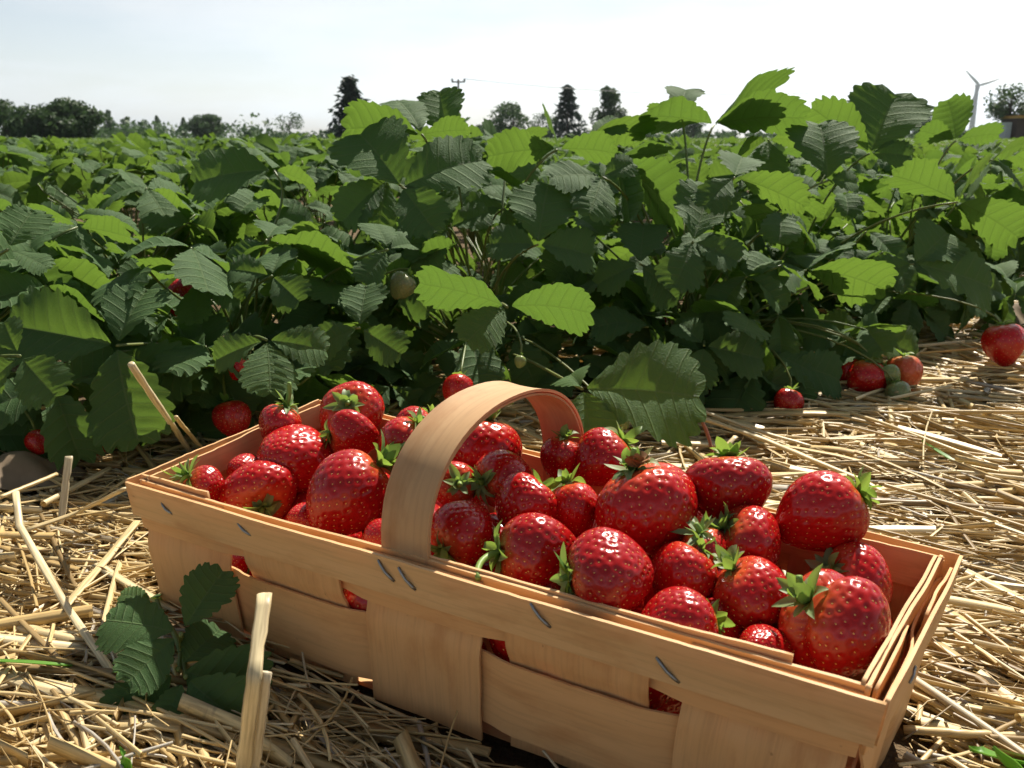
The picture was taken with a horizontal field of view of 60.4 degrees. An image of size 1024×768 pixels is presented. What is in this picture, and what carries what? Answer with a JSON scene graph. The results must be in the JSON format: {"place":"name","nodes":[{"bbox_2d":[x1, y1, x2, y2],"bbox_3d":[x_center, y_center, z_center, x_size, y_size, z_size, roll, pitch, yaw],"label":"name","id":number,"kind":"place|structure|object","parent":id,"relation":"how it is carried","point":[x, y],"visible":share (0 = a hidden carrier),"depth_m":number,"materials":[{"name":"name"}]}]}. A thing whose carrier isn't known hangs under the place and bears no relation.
{"place":"outdoors","nodes":[
{"label":"outdoors","id":0,"kind":"place"},
{"bbox_2d":[6,137,1016,148],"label":"strawberry field","id":1,"kind":"structure","parent":0,"point":[548,139],"depth_m":31.42,"materials":[{"name":"green plant"}]},
{"bbox_2d":[0,138,1023,767],"bbox_3d":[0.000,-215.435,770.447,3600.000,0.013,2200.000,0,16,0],"label":"ground","id":2,"kind":"structure","parent":0,"point":[504,752],"depth_m":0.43,"materials":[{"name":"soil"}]},
{"bbox_2d":[0,167,21,204],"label":"strawberry plant","id":3,"kind":"object","parent":2,"relation":"on","point":[10,194],"visible":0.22,"depth_m":1.58,"materials":[{"name":"green plant"}]},
{"bbox_2d":[0,99,26,137],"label":"broadleaf tree","id":4,"kind":"object","parent":2,"relation":"on","point":[4,107],"visible":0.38,"depth_m":93.43,"materials":[{"name":"green plant"}]},
{"bbox_2d":[0,145,85,219],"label":"strawberry plant","id":5,"kind":"object","parent":2,"relation":"on","point":[12,159],"visible":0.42,"depth_m":2.09,"materials":[{"name":"green plant"}]},
{"bbox_2d":[0,451,86,493],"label":"withered leaf","id":6,"kind":"object","parent":2,"relation":"on","point":[18,469],"visible":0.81,"depth_m":0.68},
{"bbox_2d":[5,137,93,202],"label":"strawberry plant","id":7,"kind":"object","parent":2,"relation":"on","point":[30,145],"visible":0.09,"depth_m":2.61,"materials":[{"name":"green plant"}]},
{"bbox_2d":[0,671,109,694],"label":"straw stalk","id":8,"kind":"object","parent":2,"relation":"on","point":[46,687],"visible":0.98,"depth_m":0.42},
{"bbox_2d":[3,96,108,139],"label":"broadleaf tree","id":9,"kind":"object","parent":2,"relation":"on","point":[66,117],"visible":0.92,"depth_m":87.35,"materials":[{"name":"green plant"}]},
{"bbox_2d":[17,134,103,158],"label":"strawberry plant","id":10,"kind":"object","parent":2,"relation":"on","point":[56,147],"visible":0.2,"depth_m":3.65,"materials":[{"name":"green plant"}]},
{"bbox_2d":[57,456,72,524],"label":"straw stalk","id":11,"kind":"object","parent":2,"relation":"on","point":[66,475],"visible":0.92,"depth_m":0.62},
{"bbox_2d":[0,203,136,470],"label":"strawberry plant","id":12,"kind":"object","parent":2,"relation":"on","point":[55,431],"visible":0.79,"depth_m":0.70,"materials":[{"name":"green plant"}]},
{"bbox_2d":[26,487,126,531],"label":"straw stalk","id":13,"kind":"object","parent":2,"relation":"on","point":[71,514],"visible":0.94,"depth_m":0.58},
{"bbox_2d":[12,491,151,718],"bbox_3d":[-0.243,0.113,0.482,0.010,0.046,0.227,-14,21,-40],"label":"straw stalk","id":14,"kind":"object","parent":2,"relation":"on","point":[82,629],"visible":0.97,"depth_m":0.50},
{"bbox_2d":[11,625,174,655],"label":"straw stalk","id":15,"kind":"object","parent":2,"relation":"on","point":[57,636],"visible":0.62,"depth_m":0.47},
{"bbox_2d":[51,520,140,623],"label":"straw stalk","id":16,"kind":"object","parent":2,"relation":"on","point":[104,560],"visible":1,"depth_m":0.55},
{"bbox_2d":[0,132,198,260],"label":"strawberry plant","id":17,"kind":"object","parent":2,"relation":"on","point":[136,166],"visible":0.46,"depth_m":1.62,"materials":[{"name":"green plant"}]},
{"bbox_2d":[47,132,175,215],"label":"strawberry plant","id":18,"kind":"object","parent":2,"relation":"on","point":[106,150],"visible":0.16,"depth_m":2.83,"materials":[{"name":"green plant"}]},
{"bbox_2d":[86,128,195,161],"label":"strawberry plant","id":19,"kind":"object","parent":2,"relation":"on","point":[153,141],"visible":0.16,"depth_m":3.36,"materials":[{"name":"green plant"}]},
{"bbox_2d":[0,177,283,342],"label":"strawberry plant","id":20,"kind":"object","parent":2,"relation":"on","point":[166,206],"visible":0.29,"depth_m":1.06,"materials":[{"name":"green plant"}]},
{"bbox_2d":[90,718,201,735],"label":"straw stalk","id":21,"kind":"object","parent":2,"relation":"on","point":[156,724],"visible":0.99,"depth_m":0.40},
{"bbox_2d":[117,129,200,154],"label":"strawberry plant","id":22,"kind":"object","parent":2,"relation":"on","point":[167,139],"visible":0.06,"depth_m":3.90,"materials":[{"name":"green plant"}]},
{"bbox_2d":[127,361,191,452],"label":"straw stalk","id":23,"kind":"object","parent":2,"relation":"on","point":[143,383],"visible":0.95,"depth_m":0.65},
{"bbox_2d":[95,562,273,750],"bbox_3d":[-0.178,0.125,0.441,0.071,0.066,0.146,-14,21,-41],"label":"runner plant","id":24,"kind":"object","parent":2,"relation":"on","point":[136,624],"visible":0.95,"depth_m":0.42,"materials":[{"name":"green plant"}]},
{"bbox_2d":[181,113,229,138],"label":"broadleaf tree","id":25,"kind":"object","parent":2,"relation":"on","point":[205,124],"visible":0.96,"depth_m":147.65,"materials":[{"name":"green plant"}]},
{"bbox_2d":[0,136,433,456],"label":"strawberry plant","id":26,"kind":"object","parent":2,"relation":"on","point":[202,374],"visible":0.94,"depth_m":0.75,"materials":[{"name":"green plant"}]},
{"bbox_2d":[235,592,271,767],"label":"straw stalk","id":27,"kind":"object","parent":2,"relation":"on","point":[254,713],"visible":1,"depth_m":0.36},
{"bbox_2d":[147,176,401,328],"bbox_3d":[-0.313,-0.174,1.216,0.374,0.237,0.464,-6,17,-20],"label":"strawberry plant","id":28,"kind":"object","parent":2,"relation":"on","point":[244,201],"visible":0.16,"depth_m":1.11,"materials":[{"name":"green plant"}]},
{"bbox_2d":[275,112,303,133],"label":"broadleaf tree","id":29,"kind":"object","parent":2,"relation":"on","point":[290,122],"visible":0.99,"depth_m":139.26,"materials":[{"name":"green plant"}]},
{"bbox_2d":[246,132,340,217],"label":"strawberry plant","id":30,"kind":"object","parent":2,"relation":"on","point":[268,144],"visible":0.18,"depth_m":2.32,"materials":[{"name":"green plant"}]},
{"bbox_2d":[239,151,413,243],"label":"strawberry plant","id":31,"kind":"object","parent":2,"relation":"on","point":[322,170],"visible":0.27,"depth_m":1.80,"materials":[{"name":"green plant"}]},
{"bbox_2d":[322,74,369,138],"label":"spruce tree","id":32,"kind":"object","parent":2,"relation":"on","point":[350,91],"visible":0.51,"depth_m":78.63,"materials":[{"name":"green plant"}]},
{"bbox_2d":[403,117,554,257],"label":"strawberry plant","id":33,"kind":"object","parent":2,"relation":"on","point":[478,137],"visible":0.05,"depth_m":1.92,"materials":[{"name":"green plant"}]},
{"bbox_2d":[0,112,968,138],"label":"distant scrub","id":34,"kind":"object","parent":2,"relation":"on","point":[252,131],"visible":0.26,"depth_m":166.42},
{"bbox_2d":[367,175,650,353],"bbox_3d":[-0.022,-0.209,1.291,0.471,0.241,0.462,0,16,0],"label":"strawberry plant","id":35,"kind":"object","parent":2,"relation":"on","point":[494,189],"visible":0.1,"depth_m":1.17,"materials":[{"name":"green plant"}]},
{"bbox_2d":[487,100,532,132],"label":"broadleaf tree","id":36,"kind":"object","parent":2,"relation":"on","point":[509,112],"visible":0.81,"depth_m":118.60,"materials":[{"name":"green plant"}]},
{"bbox_2d":[328,86,706,447],"bbox_3d":[-0.015,-0.136,0.922,0.426,0.348,0.561,0,16,0],"label":"strawberry plant","id":37,"kind":"object","parent":2,"relation":"on","point":[656,388],"visible":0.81,"depth_m":0.87,"materials":[{"name":"green plant"}]},
{"bbox_2d":[125,381,962,767],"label":"strawberry basket","id":38,"kind":"object","parent":2,"relation":"on","point":[571,681],"visible":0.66,"depth_m":0.39,"materials":[{"name":"brown wood"}]},
{"bbox_2d":[162,454,223,500],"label":"strawberry","id":39,"kind":"object","parent":38,"relation":"in","point":[209,478],"visible":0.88,"depth_m":0.49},
{"bbox_2d":[345,531,362,539],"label":"strawberry","id":40,"kind":"object","parent":38,"relation":"in","point":[358,535],"visible":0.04,"depth_m":0.48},
{"bbox_2d":[286,502,310,526],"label":"strawberry","id":41,"kind":"object","parent":40,"relation":"on","point":[297,514],"visible":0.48,"depth_m":0.46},
{"bbox_2d":[343,588,366,610],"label":"strawberry","id":42,"kind":"object","parent":38,"relation":"in","point":[356,602],"visible":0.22,"depth_m":0.42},
{"bbox_2d":[363,518,381,544],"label":"strawberry","id":43,"kind":"object","parent":42,"relation":"on","point":[372,532],"visible":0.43,"depth_m":0.42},
{"bbox_2d":[431,551,490,570],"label":"strawberry","id":44,"kind":"object","parent":38,"relation":"in","point":[486,566],"visible":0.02,"depth_m":0.44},
{"bbox_2d":[437,461,474,505],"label":"strawberry","id":45,"kind":"object","parent":44,"relation":"on","point":[456,483],"visible":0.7,"depth_m":0.44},
{"bbox_2d":[431,500,492,565],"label":"strawberry","id":46,"kind":"object","parent":44,"relation":"on","point":[462,531],"visible":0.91,"depth_m":0.41,"materials":[{"name":"food"}]},
{"bbox_2d":[464,450,530,506],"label":"strawberry","id":47,"kind":"object","parent":44,"relation":"on","point":[492,470],"visible":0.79,"depth_m":0.44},
{"bbox_2d":[490,512,503,542],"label":"strawberry","id":48,"kind":"object","parent":38,"relation":"in","point":[495,521],"visible":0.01,"depth_m":0.47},
{"bbox_2d":[452,402,522,467],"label":"strawberry","id":49,"kind":"object","parent":48,"relation":"on","point":[487,435],"visible":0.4,"depth_m":0.47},
{"bbox_2d":[489,586,558,662],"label":"strawberry","id":50,"kind":"object","parent":38,"relation":"in","point":[498,647],"visible":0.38,"depth_m":0.39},
{"bbox_2d":[475,512,575,586],"bbox_3d":[0.006,0.076,0.397,0.051,0.038,0.037,0,28,-12],"label":"strawberry","id":51,"kind":"object","parent":50,"relation":"on","point":[525,547],"visible":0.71,"depth_m":0.39,"materials":[{"name":"food"}]},
{"bbox_2d":[490,564,560,590],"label":"strawberry","id":52,"kind":"object","parent":38,"relation":"in","point":[555,585],"visible":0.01,"depth_m":0.42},
{"bbox_2d":[495,468,561,526],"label":"strawberry","id":53,"kind":"object","parent":52,"relation":"on","point":[517,493],"visible":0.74,"depth_m":0.42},
{"bbox_2d":[633,601,643,613],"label":"strawberry","id":54,"kind":"object","parent":38,"relation":"in","point":[639,609],"visible":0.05,"depth_m":0.42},
{"bbox_2d":[552,463,597,537],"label":"strawberry","id":55,"kind":"object","parent":54,"relation":"on","point":[576,502],"visible":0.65,"depth_m":0.42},
{"bbox_2d":[595,446,697,561],"bbox_3d":[0.062,0.057,0.411,0.048,0.057,0.045,-17,3,18],"label":"strawberry","id":56,"kind":"object","parent":54,"relation":"on","point":[648,507],"visible":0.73,"depth_m":0.39,"materials":[{"name":"food"}]},
{"bbox_2d":[649,687,670,709],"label":"strawberry","id":57,"kind":"object","parent":38,"relation":"in","point":[657,699],"visible":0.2,"depth_m":0.36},
{"bbox_2d":[550,527,653,611],"bbox_3d":[0.039,0.079,0.368,0.040,0.037,0.037,-9,18,-30],"label":"strawberry","id":58,"kind":"object","parent":57,"relation":"on","point":[609,566],"visible":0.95,"depth_m":0.36,"materials":[{"name":"food"}]},
{"bbox_2d":[641,586,734,635],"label":"strawberry","id":59,"kind":"object","parent":57,"relation":"on","point":[685,606],"visible":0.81,"depth_m":0.34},
{"bbox_2d":[657,697,681,713],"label":"strawberry","id":60,"kind":"object","parent":38,"relation":"in","point":[672,705],"visible":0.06,"depth_m":0.39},
{"bbox_2d":[705,597,743,638],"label":"strawberry","id":61,"kind":"object","parent":60,"relation":"on","point":[736,631],"visible":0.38,"depth_m":0.36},
{"bbox_2d":[718,563,782,573],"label":"strawberry","id":62,"kind":"object","parent":38,"relation":"in","point":[720,570],"visible":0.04,"depth_m":0.43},
{"bbox_2d":[685,436,772,518],"bbox_3d":[0.103,0.048,0.423,0.043,0.045,0.041,0,-9,17],"label":"strawberry","id":63,"kind":"object","parent":62,"relation":"on","point":[730,477],"visible":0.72,"depth_m":0.41,"materials":[{"name":"food"}]},
{"label":"strawberry","id":64,"kind":"object","parent":38,"relation":"in","visible":0},
{"bbox_2d":[306,430,404,534],"bbox_3d":[-0.077,0.049,0.466,0.042,0.077,0.044,44,-9,22],"label":"strawberry","id":65,"kind":"object","parent":64,"relation":"on","point":[346,491],"visible":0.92,"depth_m":0.45,"materials":[{"name":"food"}]},
{"label":"strawberry","id":66,"kind":"object","parent":38,"relation":"in","visible":0},
{"bbox_2d":[257,424,332,492],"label":"strawberry","id":67,"kind":"object","parent":66,"relation":"on","point":[301,452],"visible":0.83,"depth_m":0.51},
{"bbox_2d":[259,382,301,438],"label":"strawberry","id":68,"kind":"object","parent":67,"relation":"on","point":[272,417],"visible":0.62,"depth_m":0.53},
{"bbox_2d":[319,381,384,430],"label":"strawberry","id":69,"kind":"object","parent":66,"relation":"on","point":[365,399],"visible":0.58,"depth_m":0.54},
{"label":"strawberry","id":70,"kind":"object","parent":38,"relation":"in","visible":0},
{"bbox_2d":[319,409,378,453],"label":"strawberry","id":71,"kind":"object","parent":70,"relation":"on","point":[352,429],"visible":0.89,"depth_m":0.52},
{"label":"strawberry","id":72,"kind":"object","parent":38,"relation":"in","visible":0},
{"bbox_2d":[379,406,424,458],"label":"strawberry","id":73,"kind":"object","parent":72,"relation":"on","point":[400,430],"visible":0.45,"depth_m":0.48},
{"bbox_2d":[545,84,588,139],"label":"spruce tree","id":74,"kind":"object","parent":2,"relation":"on","point":[569,104],"visible":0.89,"depth_m":108.64,"materials":[{"name":"green plant"}]},
{"bbox_2d":[543,150,651,228],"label":"strawberry plant","id":75,"kind":"object","parent":2,"relation":"on","point":[580,161],"visible":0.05,"depth_m":2.20,"materials":[{"name":"green plant"}]},
{"bbox_2d":[588,86,627,125],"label":"broadleaf tree","id":76,"kind":"object","parent":2,"relation":"on","point":[610,97],"visible":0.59,"depth_m":113.43,"materials":[{"name":"green plant"}]},
{"bbox_2d":[492,163,729,302],"bbox_3d":[0.176,-0.250,1.388,0.426,0.261,0.456,0,16,0],"label":"strawberry plant","id":77,"kind":"object","parent":2,"relation":"on","point":[598,169],"visible":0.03,"depth_m":1.28,"materials":[{"name":"green plant"}]},
{"bbox_2d":[605,135,748,214],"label":"strawberry plant","id":78,"kind":"object","parent":2,"relation":"on","point":[669,155],"visible":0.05,"depth_m":2.54,"materials":[{"name":"green plant"}]},
{"bbox_2d":[615,147,839,243],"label":"strawberry plant","id":79,"kind":"object","parent":2,"relation":"on","point":[717,169],"visible":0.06,"depth_m":1.44,"materials":[{"name":"green plant"}]},
{"bbox_2d":[706,411,810,446],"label":"straw stalk","id":80,"kind":"object","parent":2,"relation":"on","point":[757,430],"visible":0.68,"depth_m":0.79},
{"bbox_2d":[532,67,992,417],"bbox_3d":[0.246,-0.156,0.959,0.430,0.376,0.404,14,21,41],"label":"strawberry plant","id":81,"kind":"object","parent":2,"relation":"on","point":[736,350],"visible":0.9,"depth_m":0.92,"materials":[{"name":"green plant"}]},
{"bbox_2d":[723,147,893,231],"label":"strawberry plant","id":82,"kind":"object","parent":2,"relation":"on","point":[812,171],"visible":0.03,"depth_m":1.70,"materials":[{"name":"green plant"}]},
{"bbox_2d":[705,417,944,524],"bbox_3d":[0.233,0.059,0.717,0.027,0.026,0.253,-12,19,-36],"label":"straw stalk","id":83,"kind":"object","parent":2,"relation":"on","point":[782,447],"visible":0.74,"depth_m":0.73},
{"bbox_2d":[747,148,915,218],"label":"strawberry plant","id":84,"kind":"object","parent":2,"relation":"on","point":[869,164],"visible":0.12,"depth_m":1.85,"materials":[{"name":"green plant"}]},
{"bbox_2d":[668,82,1023,366],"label":"strawberry plant","id":85,"kind":"object","parent":2,"relation":"on","point":[882,118],"visible":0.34,"depth_m":1.08,"materials":[{"name":"green plant"}]},
{"bbox_2d":[816,148,955,181],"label":"strawberry plant","id":86,"kind":"object","parent":2,"relation":"on","point":[936,160],"visible":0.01,"depth_m":2.02,"materials":[{"name":"green plant"}]},
{"bbox_2d":[769,92,1023,341],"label":"strawberry plant","id":87,"kind":"object","parent":2,"relation":"on","point":[952,115],"visible":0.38,"depth_m":1.21,"materials":[{"name":"green plant"}]},
{"bbox_2d":[806,400,1023,476],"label":"straw stalk","id":88,"kind":"object","parent":2,"relation":"on","point":[896,428],"visible":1,"depth_m":0.79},
{"bbox_2d":[818,173,1023,307],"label":"strawberry plant","id":89,"kind":"object","parent":2,"relation":"on","point":[1012,194],"visible":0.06,"depth_m":1.45,"materials":[{"name":"green plant"}]},
{"bbox_2d":[871,498,1023,514],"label":"straw stalk","id":90,"kind":"object","parent":2,"relation":"on","point":[925,503],"visible":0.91,"depth_m":0.63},
{"bbox_2d":[902,151,1023,285],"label":"strawberry plant","id":91,"kind":"object","parent":2,"relation":"on","point":[964,164],"visible":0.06,"depth_m":1.51,"materials":[{"name":"green plant"}]},
{"bbox_2d":[927,658,998,693],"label":"straw stalk","id":92,"kind":"object","parent":2,"relation":"on","point":[979,678],"visible":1,"depth_m":0.44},
{"bbox_2d":[903,725,1023,739],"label":"straw stalk","id":93,"kind":"object","parent":2,"relation":"on","point":[945,732],"visible":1,"depth_m":0.39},
{"bbox_2d":[925,145,1002,175],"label":"strawberry plant","id":94,"kind":"object","parent":2,"relation":"on","point":[994,169],"visible":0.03,"depth_m":2.19,"materials":[{"name":"green plant"}]},
{"bbox_2d":[924,140,1023,176],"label":"strawberry plant","id":95,"kind":"object","parent":2,"relation":"on","point":[960,151],"visible":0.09,"depth_m":2.32,"materials":[{"name":"green plant"}]},
{"bbox_2d":[966,71,999,129],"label":"wind turbine","id":96,"kind":"object","parent":2,"relation":"on","point":[974,110],"visible":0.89,"depth_m":1478.59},
{"bbox_2d":[983,82,1023,122],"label":"broadleaf tree","id":97,"kind":"object","parent":2,"relation":"on","point":[1002,108],"visible":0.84,"depth_m":84.27,"materials":[{"name":"green plant"}]},
{"bbox_2d":[991,746,1022,767],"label":"grass blade","id":98,"kind":"object","parent":2,"relation":"on","point":[1006,760],"depth_m":0.35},
{"bbox_2d":[999,115,1023,138],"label":"field shed","id":99,"kind":"structure","parent":2,"relation":"on","point":[1013,127],"depth_m":82.77,"materials":[{"name":"grey wood"}]},
{"bbox_2d":[0,0,1023,137],"label":"sky","id":100,"kind":"structure","parent":0,"point":[171,60],"materials":[{"name":"white"}]},
{"label":"strawberry","id":101,"kind":"object","parent":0,"visible":0},
{"bbox_2d":[227,453,256,476],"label":"strawberry","id":102,"kind":"object","parent":101,"relation":"on","point":[236,462],"visible":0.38,"depth_m":0.51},
{"bbox_2d":[218,460,297,518],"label":"strawberry","id":103,"kind":"object","parent":101,"relation":"on","point":[268,487],"visible":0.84,"depth_m":0.49,"materials":[{"name":"food"}]},
{"label":"strawberry","id":104,"kind":"object","parent":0,"visible":0},
{"bbox_2d":[540,424,577,478],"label":"strawberry","id":105,"kind":"object","parent":104,"relation":"on","point":[558,452],"visible":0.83,"depth_m":0.46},
{"bbox_2d":[573,421,641,486],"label":"strawberry","id":106,"kind":"object","parent":104,"relation":"on","point":[598,448],"visible":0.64,"depth_m":0.46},
{"label":"strawberry","id":107,"kind":"object","parent":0,"visible":0},
{"bbox_2d":[775,466,881,551],"bbox_3d":[0.145,0.057,0.405,0.046,0.041,0.037,5,16,18],"label":"strawberry","id":108,"kind":"object","parent":107,"relation":"on","point":[821,511],"visible":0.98,"depth_m":0.39,"materials":[{"name":"food"}]},
{"bbox_2d":[805,541,892,603],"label":"strawberry","id":109,"kind":"object","parent":107,"relation":"on","point":[860,559],"visible":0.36,"depth_m":0.38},
{"label":"strawberry","id":110,"kind":"object","parent":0,"visible":0},
{"bbox_2d":[652,530,718,596],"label":"strawberry","id":111,"kind":"object","parent":110,"relation":"on","point":[677,563],"visible":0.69,"depth_m":0.37,"materials":[{"name":"food"}]},
{"bbox_2d":[669,516,726,569],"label":"strawberry","id":112,"kind":"object","parent":110,"relation":"on","point":[704,531],"visible":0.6,"depth_m":0.39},
{"bbox_2d":[704,503,780,569],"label":"strawberry","id":113,"kind":"object","parent":110,"relation":"on","point":[750,529],"visible":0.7,"depth_m":0.39,"materials":[{"name":"food"}]},
{"label":"strawberry","id":114,"kind":"object","parent":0,"visible":0},
{"bbox_2d":[711,544,786,629],"bbox_3d":[0.101,0.086,0.371,0.033,0.041,0.034,-6,17,-19],"label":"strawberry","id":115,"kind":"object","parent":114,"relation":"on","point":[747,592],"visible":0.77,"depth_m":0.36,"materials":[{"name":"food"}]},
{"bbox_2d":[739,623,793,662],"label":"strawberry","id":116,"kind":"object","parent":114,"relation":"on","point":[766,635],"visible":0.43,"depth_m":0.34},
{"bbox_2d":[771,564,890,677],"bbox_3d":[0.126,0.092,0.346,0.042,0.050,0.044,14,21,42],"label":"strawberry","id":117,"kind":"object","parent":114,"relation":"on","point":[831,621],"visible":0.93,"depth_m":0.33,"materials":[{"name":"food"}]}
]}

